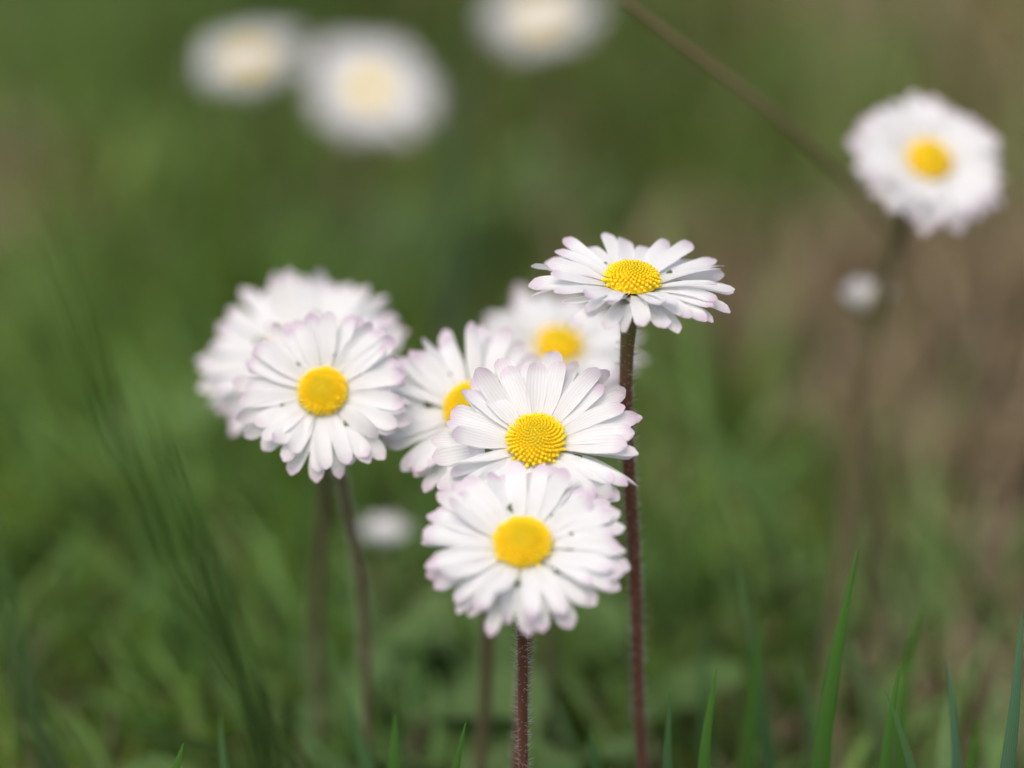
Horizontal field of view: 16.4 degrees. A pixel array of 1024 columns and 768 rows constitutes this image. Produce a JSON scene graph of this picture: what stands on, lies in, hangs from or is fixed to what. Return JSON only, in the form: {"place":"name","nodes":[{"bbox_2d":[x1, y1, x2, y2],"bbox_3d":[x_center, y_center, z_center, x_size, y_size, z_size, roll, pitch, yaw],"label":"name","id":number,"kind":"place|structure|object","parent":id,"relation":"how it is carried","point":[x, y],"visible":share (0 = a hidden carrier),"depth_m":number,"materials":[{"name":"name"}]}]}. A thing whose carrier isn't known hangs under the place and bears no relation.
{"place":"outdoors","nodes":[
{"label":"outdoors","id":0,"kind":"place"},
{"bbox_2d":[0,0,1023,767],"bbox_3d":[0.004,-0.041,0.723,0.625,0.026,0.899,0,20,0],"label":"thatch grass","id":1,"kind":"structure","parent":0,"point":[816,306],"depth_m":0.65,"materials":[{"name":"green plant"}]},
{"bbox_2d":[0,551,60,767],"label":"grass blade","id":2,"kind":"object","parent":1,"relation":"on","point":[43,748],"depth_m":0.34,"materials":[{"name":"green plant"}]},
{"bbox_2d":[1,374,252,572],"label":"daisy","id":3,"kind":"object","parent":1,"relation":"on","point":[193,414],"visible":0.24,"depth_m":0.56,"materials":[{"name":"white plant"}]},
{"bbox_2d":[35,207,305,767],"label":"grass blade","id":4,"kind":"object","parent":1,"relation":"on","point":[253,703],"depth_m":0.32,"materials":[{"name":"green plant"}]},
{"bbox_2d":[172,743,183,767],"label":"grass blade","id":5,"kind":"object","parent":1,"relation":"on","point":[177,762],"depth_m":0.40,"materials":[{"name":"green plant"}]},
{"bbox_2d":[133,384,272,767],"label":"grass blade","id":6,"kind":"object","parent":1,"relation":"on","point":[258,743],"depth_m":0.33,"materials":[{"name":"green plant"}]},
{"bbox_2d":[219,714,228,767],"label":"grass blade","id":7,"kind":"object","parent":1,"relation":"on","point":[223,762],"depth_m":0.42,"materials":[{"name":"green plant"}]},
{"bbox_2d":[129,29,358,287],"bbox_3d":[-0.048,-0.041,0.676,0.038,0.058,0.045,-14,24,-33],"label":"daisy","id":8,"kind":"object","parent":1,"relation":"on","point":[242,60],"visible":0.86,"depth_m":0.66,"materials":[{"name":"white plant"}]},
{"bbox_2d":[112,268,514,767],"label":"daisy","id":9,"kind":"object","parent":1,"relation":"on","point":[287,297],"visible":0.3,"depth_m":0.46,"materials":[{"name":"white plant"}]},
{"bbox_2d":[123,311,579,767],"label":"daisy","id":10,"kind":"object","parent":1,"relation":"on","point":[322,395],"visible":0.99,"depth_m":0.41,"materials":[{"name":"white plant"}]},
{"bbox_2d":[348,695,374,767],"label":"grass blade","id":11,"kind":"object","parent":1,"relation":"on","point":[365,760],"depth_m":0.43,"materials":[{"name":"green plant"}]},
{"bbox_2d":[252,38,522,326],"bbox_3d":[-0.022,-0.035,0.658,0.050,0.060,0.053,0,20,0],"label":"daisy","id":12,"kind":"object","parent":1,"relation":"on","point":[370,86],"visible":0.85,"depth_m":0.64,"materials":[{"name":"white plant"}]},
{"bbox_2d":[388,714,399,767],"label":"grass blade","id":13,"kind":"object","parent":1,"relation":"on","point":[394,760],"depth_m":0.41,"materials":[{"name":"green plant"}]},
{"bbox_2d":[171,514,629,720],"bbox_3d":[-0.015,0.035,0.504,0.059,0.033,0.039,11,23,27],"label":"daisy","id":14,"kind":"object","parent":1,"relation":"on","point":[384,535],"visible":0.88,"depth_m":0.50,"materials":[{"name":"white plant"}]},
{"bbox_2d":[435,0,471,351],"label":"grass blade","id":15,"kind":"object","parent":1,"relation":"on","point":[447,297],"depth_m":0.59,"materials":[{"name":"green plant"}]},
{"bbox_2d":[452,722,465,767],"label":"grass blade","id":16,"kind":"object","parent":1,"relation":"on","point":[457,760],"depth_m":0.40,"materials":[{"name":"green plant"}]},
{"bbox_2d":[300,321,635,767],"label":"daisy","id":17,"kind":"object","parent":1,"relation":"on","point":[437,381],"visible":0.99,"depth_m":0.42,"materials":[{"name":"white plant"}]},
{"bbox_2d":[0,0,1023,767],"bbox_3d":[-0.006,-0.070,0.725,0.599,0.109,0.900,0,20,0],"label":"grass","id":18,"kind":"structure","parent":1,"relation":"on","point":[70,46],"depth_m":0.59,"materials":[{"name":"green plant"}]},
{"bbox_2d":[421,460,629,767],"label":"daisy","id":19,"kind":"object","parent":1,"relation":"on","point":[535,551],"visible":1,"depth_m":0.39,"materials":[{"name":"white plant"}]},
{"bbox_2d":[431,351,642,767],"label":"daisy","id":20,"kind":"object","parent":1,"relation":"on","point":[550,409],"visible":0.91,"depth_m":0.40,"materials":[{"name":"white plant"}]},
{"bbox_2d":[435,0,643,265],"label":"daisy","id":21,"kind":"object","parent":1,"relation":"on","point":[534,24],"visible":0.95,"depth_m":0.69,"materials":[{"name":"white plant"}]},
{"bbox_2d":[358,283,744,760],"bbox_3d":[0.004,0.026,0.466,0.052,0.077,0.030,2,20,5],"label":"daisy","id":22,"kind":"object","parent":1,"relation":"on","point":[542,326],"visible":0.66,"depth_m":0.46,"materials":[{"name":"white plant"}]},
{"bbox_2d":[588,730,598,767],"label":"grass blade","id":23,"kind":"object","parent":1,"relation":"on","point":[594,762],"depth_m":0.42,"materials":[{"name":"green plant"}]},
{"bbox_2d":[528,233,734,767],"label":"daisy","id":24,"kind":"object","parent":1,"relation":"on","point":[660,283],"visible":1,"depth_m":0.40,"materials":[{"name":"white plant"}]},
{"bbox_2d":[663,691,671,767],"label":"grass blade","id":25,"kind":"object","parent":1,"relation":"on","point":[667,757],"depth_m":0.41,"materials":[{"name":"green plant"}]},
{"bbox_2d":[699,614,712,767],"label":"grass blade","id":26,"kind":"object","parent":1,"relation":"on","point":[703,699],"depth_m":0.46,"materials":[{"name":"green plant"}]},
{"bbox_2d":[698,668,716,767],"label":"grass blade","id":27,"kind":"object","parent":1,"relation":"on","point":[704,757],"depth_m":0.40,"materials":[{"name":"green plant"}]},
{"bbox_2d":[743,614,762,767],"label":"grass blade","id":28,"kind":"object","parent":1,"relation":"on","point":[750,748],"depth_m":0.43,"materials":[{"name":"green plant"}]},
{"bbox_2d":[738,564,776,767],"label":"grass blade","id":29,"kind":"object","parent":1,"relation":"on","point":[767,747],"depth_m":0.45,"materials":[{"name":"green plant"}]},
{"bbox_2d":[619,0,949,380],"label":"dry grass stalk","id":30,"kind":"object","parent":1,"relation":"on","point":[842,177],"visible":0.94,"depth_m":0.47,"materials":[{"name":"plant"}]},
{"bbox_2d":[793,645,815,766],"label":"grass blade","id":31,"kind":"object","parent":1,"relation":"on","point":[810,722],"depth_m":0.45,"materials":[{"name":"green plant"}]},
{"bbox_2d":[811,549,858,767],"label":"grass blade","id":32,"kind":"object","parent":1,"relation":"on","point":[821,758],"depth_m":0.41,"materials":[{"name":"green plant"}]},
{"bbox_2d":[840,276,894,685],"bbox_3d":[0.049,0.018,0.496,0.008,0.070,0.008,0,20,0],"label":"daisy bud","id":33,"kind":"object","parent":1,"relation":"on","point":[859,295],"visible":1,"depth_m":0.50,"materials":[{"name":"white plant"}]},
{"bbox_2d":[850,638,893,767],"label":"grass blade","id":34,"kind":"object","parent":1,"relation":"on","point":[874,715],"depth_m":0.46,"materials":[{"name":"green plant"}]},
{"bbox_2d":[879,661,901,767],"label":"grass blade","id":35,"kind":"object","parent":1,"relation":"on","point":[885,760],"depth_m":0.41,"materials":[{"name":"green plant"}]},
{"bbox_2d":[885,691,915,767],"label":"grass blade","id":36,"kind":"object","parent":1,"relation":"on","point":[909,760],"depth_m":0.40,"materials":[{"name":"green plant"}]},
{"bbox_2d":[893,599,921,767],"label":"grass blade","id":37,"kind":"object","parent":1,"relation":"on","point":[899,761],"depth_m":0.44,"materials":[{"name":"green plant"}]},
{"bbox_2d":[821,93,1006,692],"bbox_3d":[0.054,0.010,0.478,0.022,0.098,0.019,0,20,0],"label":"daisy","id":38,"kind":"object","parent":1,"relation":"on","point":[929,163],"visible":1,"depth_m":0.47,"materials":[{"name":"white plant"}]},
{"bbox_2d":[947,660,960,767],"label":"grass blade","id":39,"kind":"object","parent":1,"relation":"on","point":[955,756],"depth_m":0.41,"materials":[{"name":"green plant"}]},
{"bbox_2d":[966,714,977,767],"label":"grass blade","id":40,"kind":"object","parent":1,"relation":"on","point":[971,758],"depth_m":0.43,"materials":[{"name":"green plant"}]},
{"bbox_2d":[1000,611,1021,767],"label":"grass blade","id":41,"kind":"object","parent":1,"relation":"on","point":[1009,753],"depth_m":0.40,"materials":[{"name":"green plant"}]}
]}

